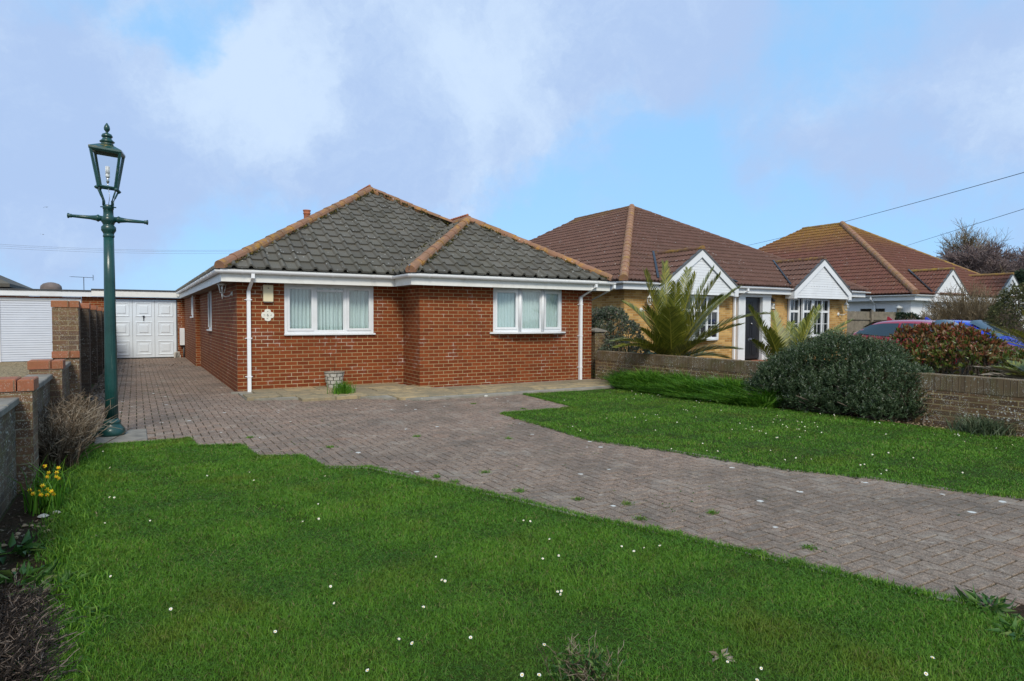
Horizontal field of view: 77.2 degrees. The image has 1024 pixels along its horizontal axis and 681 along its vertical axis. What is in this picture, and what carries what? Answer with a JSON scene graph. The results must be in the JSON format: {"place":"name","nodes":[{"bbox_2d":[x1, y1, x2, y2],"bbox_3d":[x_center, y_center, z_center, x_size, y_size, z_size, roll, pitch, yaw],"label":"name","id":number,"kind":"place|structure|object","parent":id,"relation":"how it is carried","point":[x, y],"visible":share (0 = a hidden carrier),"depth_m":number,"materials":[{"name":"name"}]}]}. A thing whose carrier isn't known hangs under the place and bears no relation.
{"place":"outdoors","nodes":[
{"label":"outdoors","id":0,"kind":"place"},
{"bbox_2d":[0,275,31,295],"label":"neighbour house","id":1,"kind":"structure","parent":0,"point":[5,282],"depth_m":23.63,"materials":[{"name":"white"}]},
{"bbox_2d":[7,248,208,253],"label":"overhead cable","id":2,"kind":"object","parent":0,"point":[162,253],"visible":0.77,"depth_m":138.96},
{"bbox_2d":[9,246,223,251],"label":"overhead cable","id":3,"kind":"object","parent":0,"point":[152,251],"visible":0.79,"depth_m":137.66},
{"bbox_2d":[0,344,1017,584],"bbox_3d":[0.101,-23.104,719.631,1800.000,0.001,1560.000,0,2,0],"label":"ground","id":4,"kind":"structure","parent":0,"point":[92,385],"depth_m":17.90,"materials":[{"name":"brown soil"}]},
{"bbox_2d":[0,397,18,518],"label":"boundary wall","id":5,"kind":"structure","parent":4,"relation":"on","point":[8,493],"depth_m":5.09,"materials":[{"name":"brick"}]},
{"bbox_2d":[0,362,28,377],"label":"gravel","id":6,"kind":"structure","parent":4,"relation":"on","point":[10,369],"depth_m":18.09,"materials":[{"name":"beige gravel"}]},
{"bbox_2d":[0,376,38,493],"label":"brick pier","id":7,"kind":"structure","parent":4,"relation":"on","point":[24,390],"depth_m":5.49,"materials":[{"name":"brick"}]},
{"bbox_2d":[24,374,52,453],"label":"boundary wall","id":8,"kind":"structure","parent":4,"relation":"on","point":[43,393],"depth_m":7.18,"materials":[{"name":"brick"}]},
{"bbox_2d":[0,288,90,361],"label":"attached garage","id":9,"kind":"structure","parent":4,"relation":"on","point":[26,328],"depth_m":21.34,"materials":[{"name":"white brick"}]},
{"bbox_2d":[0,300,52,361],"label":"garage door","id":10,"kind":"structure","parent":9,"relation":"in","point":[25,326],"depth_m":21.32,"materials":[{"name":"white metal"}]},
{"bbox_2d":[27,359,65,411],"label":"brick pier","id":11,"kind":"structure","parent":4,"relation":"on","point":[55,367],"depth_m":7.69,"materials":[{"name":"brick"}]},
{"bbox_2d":[0,436,95,641],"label":"flower bed soil","id":12,"kind":"structure","parent":4,"relation":"on","point":[16,523],"depth_m":4.42,"materials":[{"name":"brown soil"}]},
{"bbox_2d":[0,529,47,563],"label":"leafy weed","id":13,"kind":"object","parent":12,"relation":"on","point":[21,550],"visible":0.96,"depth_m":4.04,"materials":[{"name":"green plant"}]},
{"bbox_2d":[0,557,59,590],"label":"leafy weed","id":14,"kind":"object","parent":12,"relation":"on","point":[28,569],"visible":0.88,"depth_m":3.64,"materials":[{"name":"green plant"}]},
{"bbox_2d":[2,469,69,515],"bbox_3d":[-3.553,1.136,4.918,0.452,0.337,0.516,1,2,20],"label":"daffodil clump","id":15,"kind":"object","parent":12,"relation":"on","point":[50,499],"visible":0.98,"depth_m":4.89,"materials":[{"name":"green plant"}]},
{"bbox_2d":[0,568,87,680],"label":"dead heather","id":16,"kind":"object","parent":12,"relation":"on","point":[14,612],"visible":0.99,"depth_m":2.84,"materials":[{"name":"brown plant"}]},
{"bbox_2d":[9,568,92,598],"bbox_3d":[-2.479,1.313,3.491,0.322,0.094,0.353,1,2,19],"label":"leafy weed","id":17,"kind":"object","parent":12,"relation":"on","point":[66,575],"visible":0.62,"depth_m":3.52,"materials":[{"name":"green plant"}]},
{"bbox_2d":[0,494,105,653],"bbox_3d":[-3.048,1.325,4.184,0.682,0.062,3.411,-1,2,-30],"label":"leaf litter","id":18,"kind":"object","parent":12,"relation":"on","point":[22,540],"visible":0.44,"depth_m":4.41,"materials":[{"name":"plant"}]},
{"bbox_2d":[19,456,88,497],"bbox_3d":[-3.837,1.114,5.246,0.590,0.356,0.499,0,2,0],"label":"daffodil clump","id":19,"kind":"object","parent":12,"relation":"on","point":[46,474],"visible":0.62,"depth_m":5.26,"materials":[{"name":"green plant"}]},
{"bbox_2d":[38,388,130,471],"bbox_3d":[-4.940,0.914,7.108,1.092,0.620,2.946,-1,2,-34],"label":"dry shrub","id":20,"kind":"object","parent":12,"relation":"on","point":[70,429],"visible":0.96,"depth_m":6.45,"materials":[{"name":"beige plant"}]},
{"bbox_2d":[40,282,61,296],"bbox_3d":[-21.510,-1.086,29.984,0.840,3.270,0.840,0,2,0],"label":"water tank","id":21,"kind":"object","parent":4,"relation":"on","point":[50,285],"visible":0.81,"depth_m":29.64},
{"bbox_2d":[51,300,81,402],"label":"brick pier","id":22,"kind":"structure","parent":4,"relation":"on","point":[66,342],"depth_m":9.87,"materials":[{"name":"brown brick"}]},
{"bbox_2d":[64,361,70,402],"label":"boundary wall","id":23,"kind":"structure","parent":4,"relation":"on","point":[66,368],"depth_m":9.57,"materials":[{"name":"brick"}]},
{"bbox_2d":[80,303,90,395],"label":"wall buttress","id":24,"kind":"structure","parent":4,"relation":"on","point":[85,339],"depth_m":12.18,"materials":[{"name":"brick"}]},
{"bbox_2d":[90,305,97,383],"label":"wall buttress","id":25,"kind":"structure","parent":4,"relation":"on","point":[94,345],"depth_m":14.44,"materials":[{"name":"brick"}]},
{"bbox_2d":[97,307,102,374],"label":"wall buttress","id":26,"kind":"structure","parent":4,"relation":"on","point":[99,340],"depth_m":16.64,"materials":[{"name":"brick"}]},
{"bbox_2d":[102,308,104,367],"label":"wall buttress","id":27,"kind":"structure","parent":4,"relation":"on","point":[103,334],"depth_m":18.78,"materials":[{"name":"brick"}]},
{"bbox_2d":[94,429,146,443],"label":"lamp slab","id":28,"kind":"structure","parent":4,"relation":"on","point":[135,435],"depth_m":7.79,"materials":[{"name":"concrete"}]},
{"bbox_2d":[67,123,147,436],"bbox_3d":[-4.957,-0.743,7.903,0.862,3.832,0.348,-1,2,-24],"label":"lamp post","id":29,"kind":"object","parent":28,"relation":"on","point":[106,147],"visible":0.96,"depth_m":7.87,"materials":[{"name":"green metal"}]},
{"bbox_2d":[82,289,184,357],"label":"attached garage","id":30,"kind":"structure","parent":4,"relation":"on","point":[147,327],"depth_m":23.07,"materials":[{"name":"white brick"}]},
{"bbox_2d":[116,300,176,357],"bbox_3d":[-13.227,-0.419,23.058,2.070,2.055,0.075,-1,2,-30],"label":"garage door","id":31,"kind":"structure","parent":30,"relation":"in","point":[144,328],"depth_m":23.08,"materials":[{"name":"white metal"}]},
{"bbox_2d":[179,328,184,356],"bbox_3d":[-12.123,0.086,23.587,0.155,1.080,0.179,-1,2,-30],"label":"meter box","id":32,"kind":"object","parent":30,"relation":"attached to","point":[182,336],"visible":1,"depth_m":23.52,"materials":[{"name":"white plastic"}]},
{"bbox_2d":[175,185,615,394],"bbox_3d":[-5.435,-1.787,20.371,8.751,5.222,16.675,-1,2,-30],"label":"brick bungalow","id":33,"kind":"object","parent":4,"relation":"on","point":[370,284],"visible":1,"depth_m":13.92,"materials":[{"name":"red brick"}]},
{"bbox_2d":[190,296,192,317],"bbox_3d":[-10.133,-1.075,20.351,0.115,0.700,0.640,-1,2,-30],"label":"window","id":34,"kind":"structure","parent":33,"relation":"in","point":[192,296],"depth_m":20.31,"materials":[{"name":"white plastic"}]},
{"bbox_2d":[207,291,211,330],"bbox_3d":[-7.927,-0.776,16.854,0.115,1.040,0.820,-1,2,-30],"label":"window","id":35,"kind":"structure","parent":33,"relation":"in","point":[209,295],"depth_m":16.96,"materials":[{"name":"white plastic"}]},
{"bbox_2d":[217,283,232,298],"bbox_3d":[-5.755,-1.042,12.852,0.287,0.425,0.196,-1,2,-30],"label":"wall lantern","id":36,"kind":"object","parent":33,"relation":"attached to","point":[222,285],"depth_m":12.82,"materials":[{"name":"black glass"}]},
{"bbox_2d":[261,309,273,320],"bbox_3d":[-4.829,-0.503,12.685,0.240,0.240,0.018,-1,2,-31],"label":"number plaque","id":37,"kind":"object","parent":33,"relation":"attached to","point":[267,314],"visible":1,"depth_m":12.68,"materials":[{"name":"white ceramic"}]},
{"bbox_2d":[263,285,272,301],"bbox_3d":[-4.808,-0.926,12.645,0.184,0.345,0.080,-1,2,-30],"label":"alarm box","id":38,"kind":"object","parent":33,"relation":"attached to","point":[267,293],"visible":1,"depth_m":12.61,"materials":[{"name":"beige plastic"}]},
{"bbox_2d":[284,283,375,334],"bbox_3d":[-3.804,-0.639,13.395,1.875,1.040,0.275,-1,2,-30],"label":"window","id":39,"kind":"structure","parent":33,"relation":"in","point":[309,309],"depth_m":13.41,"materials":[{"name":"white plastic"}]},
{"bbox_2d":[490,288,565,333],"bbox_3d":[0.396,-0.676,14.630,2.030,1.026,0.355,-1,2,-30],"label":"window","id":40,"kind":"structure","parent":33,"relation":"in","point":[515,310],"depth_m":14.59,"materials":[{"name":"white plastic"}]},
{"bbox_2d":[238,379,614,400],"bbox_3d":[-1.300,1.018,13.291,7.880,0.040,2.602,-1,2,-28],"label":"patio bed mortar","id":41,"kind":"object","parent":4,"relation":"on","point":[385,397],"visible":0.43,"depth_m":12.29,"materials":[{"name":"concrete"}]},
{"bbox_2d":[243,379,610,401],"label":"patio slabs","id":42,"kind":"structure","parent":4,"relation":"on","point":[398,391],"depth_m":12.76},
{"bbox_2d":[324,359,344,387],"bbox_3d":[-3.635,0.631,13.126,0.414,0.660,0.414,0,2,0],"label":"stone planter","id":43,"kind":"object","parent":42,"relation":"on","point":[335,375],"visible":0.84,"depth_m":12.99,"materials":[{"name":"stone"}]},
{"bbox_2d":[327,378,357,394],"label":"bulb leaves","id":44,"kind":"object","parent":42,"relation":"on","point":[338,389],"visible":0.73,"depth_m":12.12,"materials":[{"name":"green plant"}]},
{"bbox_2d":[33,436,1023,680],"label":"lawn turf","id":45,"kind":"structure","parent":4,"relation":"on","point":[581,618],"depth_m":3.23,"materials":[{"name":"green plant"}]},
{"bbox_2d":[27,604,111,643],"bbox_3d":[-2.168,1.342,3.057,0.431,0.066,0.426,0,2,0],"label":"leafy weed","id":46,"kind":"object","parent":45,"relation":"on","point":[92,610],"visible":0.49,"depth_m":3.12,"materials":[{"name":"green plant"}]},
{"bbox_2d":[1,441,152,680],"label":"edge grass","id":47,"kind":"structure","parent":45,"relation":"on","point":[80,475],"depth_m":3.93,"materials":[{"name":"green plant"}]},
{"bbox_2d":[538,633,634,680],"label":"twiggy shrub","id":48,"kind":"object","parent":45,"relation":"on","point":[589,672],"visible":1,"depth_m":2.58,"materials":[{"name":"green plant"}]},
{"bbox_2d":[709,648,734,661],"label":"dead leaves","id":49,"kind":"object","parent":45,"relation":"on","point":[717,655],"visible":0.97,"depth_m":2.81,"materials":[{"name":"brown plant"}]},
{"bbox_2d":[986,615,1023,640],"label":"leafy weed","id":50,"kind":"object","parent":45,"relation":"on","point":[1010,631],"visible":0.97,"depth_m":3.04,"materials":[{"name":"green plant"}]},
{"bbox_2d":[86,357,1023,612],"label":"block paving driveway","id":51,"kind":"structure","parent":4,"relation":"on","point":[448,446],"depth_m":5.97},
{"bbox_2d":[89,359,118,410],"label":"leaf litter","id":52,"kind":"object","parent":51,"relation":"on","point":[99,389],"visible":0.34,"depth_m":12.86,"materials":[{"name":"brown plant"}]},
{"bbox_2d":[174,351,180,357],"bbox_3d":[-12.253,0.511,23.492,0.219,0.235,0.060,-1,2,-30],"label":"rubble","id":53,"kind":"object","parent":51,"relation":"on","point":[177,354],"visible":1,"depth_m":23.47,"materials":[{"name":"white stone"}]},
{"bbox_2d":[120,380,960,555],"bbox_3d":[-2.442,1.132,9.959,15.350,0.014,5.760,2,2,33],"label":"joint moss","id":54,"kind":"object","parent":51,"relation":"on","point":[472,434],"visible":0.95,"depth_m":7.69,"materials":[{"name":"green plant"}]},
{"bbox_2d":[632,515,647,520],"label":"weed tuft","id":55,"kind":"object","parent":51,"relation":"on","point":[640,518],"visible":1,"depth_m":4.77,"materials":[{"name":"green plant"}]},
{"bbox_2d":[705,508,718,514],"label":"weed tuft","id":56,"kind":"object","parent":51,"relation":"on","point":[710,512],"visible":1,"depth_m":4.92,"materials":[{"name":"green plant"}]},
{"bbox_2d":[786,554,812,562],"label":"weed tuft","id":57,"kind":"object","parent":51,"relation":"on","point":[799,559],"visible":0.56,"depth_m":3.96,"materials":[{"name":"green plant"}]},
{"bbox_2d":[799,542,818,551],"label":"weed tuft","id":58,"kind":"object","parent":51,"relation":"on","point":[810,547],"visible":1,"depth_m":4.17,"materials":[{"name":"green plant"}]},
{"bbox_2d":[87,358,1023,603],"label":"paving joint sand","id":59,"kind":"structure","parent":4,"relation":"on","point":[348,447],"depth_m":9.26,"materials":[{"name":"grey sand"}]},
{"bbox_2d":[591,328,606,378],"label":"gate pier","id":60,"kind":"structure","parent":4,"relation":"on","point":[597,337],"depth_m":15.82,"materials":[{"name":"brick"}]},
{"bbox_2d":[268,456,965,603],"bbox_3d":[-0.054,1.325,5.196,6.174,0.068,0.369,2,2,34],"label":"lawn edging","id":61,"kind":"object","parent":4,"relation":"on","point":[635,528],"visible":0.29,"depth_m":4.71,"materials":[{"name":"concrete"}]},
{"bbox_2d":[591,305,650,352],"bbox_3d":[2.409,0.003,16.553,1.616,1.871,2.464,-1,2,-30],"label":"grey leaved bush","id":62,"kind":"object","parent":4,"relation":"on","point":[605,313],"visible":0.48,"depth_m":16.18,"materials":[{"name":"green plant"}]},
{"bbox_2d":[608,259,770,358],"bbox_3d":[3.834,-0.419,14.311,3.698,2.863,2.227,0,2,-10],"label":"palm","id":63,"kind":"object","parent":4,"relation":"on","point":[674,329],"visible":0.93,"depth_m":14.05,"materials":[{"name":"green plant"}]},
{"bbox_2d":[529,204,870,361],"bbox_3d":[4.451,-2.554,27.930,12.189,6.406,16.000,-1,2,-30],"label":"brick bungalow","id":64,"kind":"object","parent":4,"relation":"on","point":[624,246],"visible":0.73,"depth_m":22.37,"materials":[{"name":"brown tile"}]},
{"bbox_2d":[640,294,652,311],"bbox_3d":[4.004,-1.135,19.098,0.383,0.590,0.180,1,2,32],"label":"wall lantern","id":65,"kind":"object","parent":64,"relation":"attached to","point":[641,310],"depth_m":19.04,"materials":[{"name":"white glass"}]},
{"bbox_2d":[659,295,718,340],"bbox_3d":[5.620,-0.702,20.064,2.640,1.412,0.320,-1,2,-30],"label":"window","id":66,"kind":"structure","parent":64,"relation":"in","point":[714,317],"depth_m":20.55,"materials":[{"name":"white plastic"}]},
{"bbox_2d":[745,297,759,358],"bbox_3d":[8.076,-0.421,21.696,0.860,2.080,0.090,-1,2,-30],"label":"front door","id":67,"kind":"structure","parent":64,"relation":"in","point":[751,330],"depth_m":21.71,"materials":[{"name":"black metal"}]},
{"bbox_2d":[786,298,829,337],"bbox_3d":[10.739,-0.812,23.064,2.410,1.392,0.320,-1,2,-30],"label":"window","id":68,"kind":"structure","parent":64,"relation":"in","point":[822,322],"depth_m":22.91,"materials":[{"name":"white plastic"}]},
{"bbox_2d":[837,301,848,315],"bbox_3d":[12.396,-1.207,24.022,0.383,0.590,0.180,1,2,32],"label":"wall lantern","id":69,"kind":"object","parent":64,"relation":"attached to","point":[847,304],"depth_m":23.94,"materials":[{"name":"white glass"}]},
{"bbox_2d":[500,388,1023,498],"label":"lawn turf","id":70,"kind":"structure","parent":4,"relation":"on","point":[972,472],"depth_m":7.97,"materials":[{"name":"green plant"}]},
{"bbox_2d":[518,418,1023,499],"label":"lawn edging","id":71,"kind":"object","parent":4,"relation":"on","point":[1014,497],"visible":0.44,"depth_m":6.59,"materials":[{"name":"concrete"}]},
{"bbox_2d":[747,303,852,359],"bbox_3d":[5.834,0.139,13.214,2.635,1.842,1.326,0,2,-15],"label":"palm","id":72,"kind":"object","parent":4,"relation":"on","point":[774,340],"visible":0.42,"depth_m":13.01,"materials":[{"name":"green plant"}]},
{"bbox_2d":[595,350,1023,436],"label":"boundary wall","id":73,"kind":"structure","parent":4,"relation":"on","point":[995,398],"depth_m":9.13,"materials":[{"name":"brick"}]},
{"bbox_2d":[741,327,935,424],"bbox_3d":[5.286,0.500,10.328,3.475,1.424,1.830,2,3,40],"label":"rosemary bush","id":74,"kind":"object","parent":4,"relation":"on","point":[868,354],"visible":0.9,"depth_m":10.04,"materials":[{"name":"green plant"}]},
{"bbox_2d":[847,308,899,334],"bbox_3d":[15.741,-0.419,28.197,4.320,2.020,0.140,-1,2,-30],"label":"close board fence","id":75,"kind":"object","parent":4,"relation":"on","point":[860,320],"visible":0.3,"depth_m":27.98,"materials":[{"name":"brown wood"}]},
{"bbox_2d":[758,221,1023,325],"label":"rendered bungalow","id":76,"kind":"object","parent":4,"relation":"on","point":[891,275],"visible":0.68,"depth_m":33.04,"materials":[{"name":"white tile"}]},
{"bbox_2d":[859,307,885,311],"bbox_3d":[17.139,-1.133,30.503,0.060,0.900,1.300,-1,2,-30],"label":"window","id":77,"kind":"structure","parent":76,"relation":"in","point":[868,309],"depth_m":30.52,"materials":[{"name":"white plastic"}]},
{"bbox_2d":[775,407,1020,436],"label":"flower bed soil","id":78,"kind":"structure","parent":4,"relation":"on","point":[853,415],"depth_m":9.57,"materials":[{"name":"brown soil"}]},
{"bbox_2d":[590,365,807,407],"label":"strap leaf plants","id":79,"kind":"object","parent":78,"relation":"on","point":[726,390],"visible":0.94,"depth_m":12.12,"materials":[{"name":"green plant"}]},
{"bbox_2d":[854,415,1023,437],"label":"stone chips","id":80,"kind":"object","parent":78,"relation":"on","point":[924,424],"visible":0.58,"depth_m":9.15,"materials":[{"name":"grey gravel"}]},
{"bbox_2d":[929,410,1022,436],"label":"lavender plant","id":81,"kind":"object","parent":78,"relation":"on","point":[986,427],"visible":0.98,"depth_m":8.36,"materials":[{"name":"green plant"}]},
{"bbox_2d":[895,311,924,319],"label":"evergreen bush","id":82,"kind":"object","parent":4,"relation":"on","point":[904,315],"visible":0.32,"depth_m":22.84,"materials":[{"name":"green plant"}]},
{"bbox_2d":[908,308,941,319],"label":"bare shrub","id":83,"kind":"object","parent":4,"relation":"on","point":[923,316],"visible":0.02,"depth_m":22.42,"materials":[{"name":"plant"}]},
{"bbox_2d":[849,317,1023,374],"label":"parked car","id":84,"kind":"object","parent":4,"relation":"on","point":[881,329],"visible":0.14,"depth_m":18.29,"materials":[{"name":"red paint"}]},
{"bbox_2d":[888,321,1023,378],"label":"photinia bush","id":85,"kind":"object","parent":4,"relation":"on","point":[934,347],"visible":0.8,"depth_m":10.36,"materials":[{"name":"red plant"}]},
{"bbox_2d":[919,280,1023,336],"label":"bare shrub","id":86,"kind":"object","parent":4,"relation":"on","point":[976,309],"visible":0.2,"depth_m":23.22,"materials":[{"name":"brown plant"}]},
{"bbox_2d":[933,227,1013,258],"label":"bare tree","id":87,"kind":"object","parent":4,"relation":"on","point":[949,245],"visible":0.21,"depth_m":67.74,"materials":[{"name":"brown plant"}]},
{"bbox_2d":[925,317,1022,365],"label":"parked car","id":88,"kind":"object","parent":4,"relation":"on","point":[981,324],"visible":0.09,"depth_m":18.57,"materials":[{"name":"blue paint"}]},
{"bbox_2d":[948,218,1001,254],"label":"bare tree","id":89,"kind":"object","parent":4,"relation":"on","point":[965,237],"visible":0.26,"depth_m":64.74,"materials":[{"name":"brown plant"}]},
{"bbox_2d":[937,242,1017,270],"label":"bare tree","id":90,"kind":"object","parent":4,"relation":"on","point":[948,254],"visible":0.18,"depth_m":57.30,"materials":[{"name":"brown plant"}]},
{"bbox_2d":[954,241,1002,272],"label":"bare tree","id":91,"kind":"object","parent":4,"relation":"on","point":[973,248],"visible":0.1,"depth_m":56.67,"materials":[{"name":"brown plant"}]},
{"bbox_2d":[952,237,1023,273],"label":"bare tree","id":92,"kind":"object","parent":4,"relation":"on","point":[984,268],"visible":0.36,"depth_m":55.11,"materials":[{"name":"brown plant"}]},
{"bbox_2d":[971,359,1023,378],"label":"palm","id":93,"kind":"object","parent":4,"relation":"on","point":[1013,373],"visible":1,"depth_m":9.08,"materials":[{"name":"green plant"}]},
{"bbox_2d":[974,239,1021,263],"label":"bare tree","id":94,"kind":"object","parent":4,"relation":"on","point":[1011,254],"visible":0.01,"depth_m":58.96,"materials":[{"name":"brown plant"}]},
{"bbox_2d":[975,309,1023,348],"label":"palm","id":95,"kind":"object","parent":4,"relation":"on","point":[1016,334],"visible":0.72,"depth_m":15.27,"materials":[{"name":"green plant"}]},
{"bbox_2d":[980,603,1023,621],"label":"flower bed soil","id":96,"kind":"structure","parent":4,"relation":"on","point":[1019,609],"depth_m":3.29,"materials":[{"name":"brown soil"}]},
{"bbox_2d":[954,585,1023,619],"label":"leafy weed","id":97,"kind":"object","parent":96,"relation":"on","point":[1000,607],"visible":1,"depth_m":3.35,"materials":[{"name":"green plant"}]},
{"bbox_2d":[982,282,1023,335],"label":"hedge bush","id":98,"kind":"object","parent":4,"relation":"on","point":[999,306],"visible":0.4,"depth_m":20.61,"materials":[{"name":"green plant"}]},
{"bbox_2d":[1000,248,1022,262],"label":"bare tree","id":99,"kind":"object","parent":4,"relation":"on","point":[1014,257],"depth_m":58.86,"materials":[{"name":"brown plant"}]},
{"bbox_2d":[1001,247,1023,267],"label":"bare tree","id":100,"kind":"object","parent":4,"relation":"on","point":[1018,255],"depth_m":58.23,"materials":[{"name":"brown plant"}]},
{"bbox_2d":[1014,268,1023,285],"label":"conifer tree","id":101,"kind":"object","parent":4,"relation":"on","point":[1017,274],"visible":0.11,"depth_m":35.79,"materials":[{"name":"green plant"}]},
{"bbox_2d":[1019,269,1023,320],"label":"conifer tree","id":102,"kind":"object","parent":4,"relation":"on","point":[1022,275],"visible":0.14,"depth_m":31.47,"materials":[{"name":"green plant"}]},
{"bbox_2d":[0,0,1023,300],"label":"sky","id":103,"kind":"structure","parent":0,"point":[746,122],"materials":[{"name":"blue"}]},
{"bbox_2d":[747,172,1023,245],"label":"overhead cable","id":104,"kind":"object","parent":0,"point":[923,200],"visible":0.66,"depth_m":30.91,"materials":[{"name":"metal"}]},
{"bbox_2d":[906,209,1022,245],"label":"overhead cable","id":105,"kind":"object","parent":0,"point":[970,225],"visible":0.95,"depth_m":39.23,"materials":[{"name":"metal"}]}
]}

